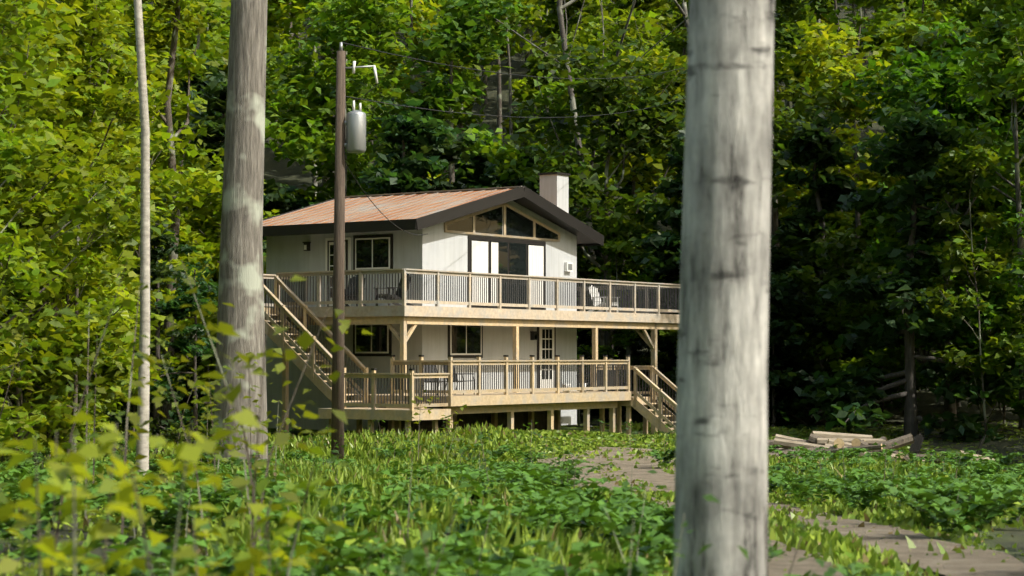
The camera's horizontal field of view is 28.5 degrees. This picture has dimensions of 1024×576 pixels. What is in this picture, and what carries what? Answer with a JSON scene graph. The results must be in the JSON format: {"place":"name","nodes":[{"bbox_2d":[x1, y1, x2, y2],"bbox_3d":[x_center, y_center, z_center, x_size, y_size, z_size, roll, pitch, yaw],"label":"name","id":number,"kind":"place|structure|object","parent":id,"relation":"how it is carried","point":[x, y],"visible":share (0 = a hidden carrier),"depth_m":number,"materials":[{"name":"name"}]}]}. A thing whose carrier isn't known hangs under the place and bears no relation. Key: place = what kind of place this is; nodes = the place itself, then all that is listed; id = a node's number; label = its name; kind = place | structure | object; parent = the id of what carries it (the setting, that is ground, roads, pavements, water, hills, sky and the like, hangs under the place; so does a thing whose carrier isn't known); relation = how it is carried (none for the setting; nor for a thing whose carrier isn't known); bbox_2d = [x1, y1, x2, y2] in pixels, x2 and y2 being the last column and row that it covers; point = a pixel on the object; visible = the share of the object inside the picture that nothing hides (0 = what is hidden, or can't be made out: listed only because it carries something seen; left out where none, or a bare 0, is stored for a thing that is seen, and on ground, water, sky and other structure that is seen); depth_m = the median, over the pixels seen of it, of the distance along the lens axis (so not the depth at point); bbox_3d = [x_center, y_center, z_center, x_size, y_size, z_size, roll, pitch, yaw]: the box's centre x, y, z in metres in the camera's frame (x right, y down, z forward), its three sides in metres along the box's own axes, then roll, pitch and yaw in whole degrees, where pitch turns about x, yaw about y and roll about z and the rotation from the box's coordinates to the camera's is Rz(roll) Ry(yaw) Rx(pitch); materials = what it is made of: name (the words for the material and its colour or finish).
{"place":"outdoors","nodes":[
{"label":"outdoors","id":0,"kind":"place"},
{"bbox_2d":[0,417,1023,575],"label":"grass","id":1,"kind":"structure","parent":0,"point":[904,516],"depth_m":22.39,"materials":[{"name":"green plant"}]},
{"bbox_2d":[0,0,1023,575],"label":"ground","id":2,"kind":"structure","parent":0,"point":[292,174],"depth_m":79.86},
{"bbox_2d":[134,0,149,493],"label":"tree trunk","id":3,"kind":"object","parent":2,"relation":"on","point":[142,445],"visible":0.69,"depth_m":29.97,"materials":[{"name":"grey wood"}]},
{"bbox_2d":[4,420,314,575],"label":"saplings","id":4,"kind":"object","parent":2,"relation":"on","point":[105,540],"visible":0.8,"depth_m":7.27,"materials":[{"name":"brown plant"}]},
{"bbox_2d":[212,0,267,465],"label":"tree trunk","id":5,"kind":"object","parent":2,"relation":"on","point":[241,285],"visible":0.69,"depth_m":40.33,"materials":[{"name":"grey wood"}]},
{"bbox_2d":[263,172,679,434],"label":"house","id":6,"kind":"structure","parent":2,"relation":"on","point":[490,294],"depth_m":61.77,"materials":[{"name":"paint"}]},
{"bbox_2d":[345,275,365,305],"bbox_3d":[-4.738,0.113,59.857,0.740,1.040,1.020,-1,-2,15],"label":"chair","id":7,"kind":"object","parent":6,"relation":"on","point":[353,291],"visible":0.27,"depth_m":60.12,"materials":[{"name":"black"}]},
{"bbox_2d":[376,274,413,305],"bbox_3d":[-3.439,0.089,59.135,1.020,1.040,0.740,2,-3,-40],"label":"chair","id":8,"kind":"object","parent":6,"relation":"on","point":[398,304],"visible":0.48,"depth_m":59.14,"materials":[{"name":"black"}]},
{"bbox_2d":[423,365,446,394],"bbox_3d":[-2.166,2.623,57.711,0.754,0.896,0.632,-2,-3,45],"label":"deck chair","id":9,"kind":"object","parent":6,"relation":"on","point":[430,372],"visible":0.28,"depth_m":57.90,"materials":[{"name":"black"}]},
{"bbox_2d":[442,365,474,394],"bbox_3d":[-1.560,2.649,58.489,0.754,0.896,0.632,-1,-2,30],"label":"deck chair","id":10,"kind":"object","parent":6,"relation":"on","point":[455,376],"visible":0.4,"depth_m":58.57,"materials":[{"name":"black"}]},
{"bbox_2d":[562,384,570,392],"bbox_3d":[1.648,3.048,61.304,0.268,0.280,0.280,0,-2,0],"label":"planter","id":11,"kind":"object","parent":6,"relation":"on","point":[566,387],"visible":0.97,"depth_m":61.20,"materials":[{"name":"white"}]},
{"bbox_2d":[588,285,619,311],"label":"chair","id":12,"kind":"object","parent":6,"relation":"on","point":[591,310],"visible":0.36,"depth_m":67.43,"materials":[{"name":"white plastic"}]},
{"bbox_2d":[0,260,970,575],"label":"weed stems","id":13,"kind":"object","parent":2,"relation":"on","point":[252,482],"visible":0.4,"depth_m":13.41,"materials":[{"name":"green plant"}]},
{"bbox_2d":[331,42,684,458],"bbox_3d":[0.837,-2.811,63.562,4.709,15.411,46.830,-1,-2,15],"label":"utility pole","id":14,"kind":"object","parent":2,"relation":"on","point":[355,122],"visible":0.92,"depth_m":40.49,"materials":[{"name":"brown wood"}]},
{"bbox_2d":[0,0,1023,575],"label":"foliage","id":15,"kind":"object","parent":2,"relation":"on","point":[976,54],"visible":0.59,"depth_m":71.71,"materials":[{"name":"green plant"}]},
{"bbox_2d":[0,432,1023,575],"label":"ground cover","id":16,"kind":"object","parent":2,"relation":"on","point":[997,493],"visible":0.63,"depth_m":18.43,"materials":[{"name":"green plant"}]},
{"bbox_2d":[0,0,1023,457],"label":"brown trunk bark","id":17,"kind":"object","parent":2,"relation":"on","point":[608,338],"visible":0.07,"depth_m":67.96,"materials":[{"name":"brown wood"}]},
{"bbox_2d":[108,0,1023,444],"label":"trunks","id":18,"kind":"object","parent":2,"relation":"on","point":[912,418],"depth_m":71.78,"materials":[{"name":"wood"}]},
{"bbox_2d":[567,356,608,426],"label":"swing chair","id":19,"kind":"object","parent":2,"relation":"on","point":[586,358],"visible":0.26,"depth_m":68.13,"materials":[{"name":"black"}]},
{"bbox_2d":[537,447,674,491],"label":"path","id":20,"kind":"structure","parent":2,"relation":"on","point":[659,477],"depth_m":43.59,"materials":[{"name":"grey soil"}]},
{"bbox_2d":[673,0,774,575],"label":"tree trunk","id":21,"kind":"object","parent":2,"relation":"on","point":[721,455],"visible":0.96,"depth_m":9.43,"materials":[{"name":"grey wood"}]},
{"bbox_2d":[768,431,994,464],"bbox_3d":[9.013,4.235,52.673,7.356,0.966,3.092,0,-2,0],"label":"firewood","id":22,"kind":"object","parent":2,"relation":"on","point":[828,440],"visible":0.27,"depth_m":52.40,"materials":[{"name":"brown wood"}]},
{"bbox_2d":[896,433,923,453],"bbox_3d":[10.645,4.548,54.917,1.174,1.196,0.851,1,-2,-15],"label":"tree stump","id":23,"kind":"object","parent":2,"relation":"on","point":[915,446],"visible":0.22,"depth_m":54.99,"materials":[{"name":"black wood"}]},
{"bbox_2d":[942,435,985,465],"bbox_3d":[12.041,4.492,53.628,1.174,1.196,0.851,-1,-2,20],"label":"chair","id":24,"kind":"object","parent":2,"relation":"on","point":[980,445],"visible":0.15,"depth_m":53.44,"materials":[{"name":"black"}]},
{"bbox_2d":[635,492,843,575],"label":"track","id":25,"kind":"structure","parent":0,"point":[778,566],"depth_m":16.06,"materials":[{"name":"grey soil"}]},
{"bbox_2d":[768,503,1023,575],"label":"track","id":26,"kind":"structure","parent":0,"point":[986,562],"depth_m":17.18,"materials":[{"name":"grey soil"}]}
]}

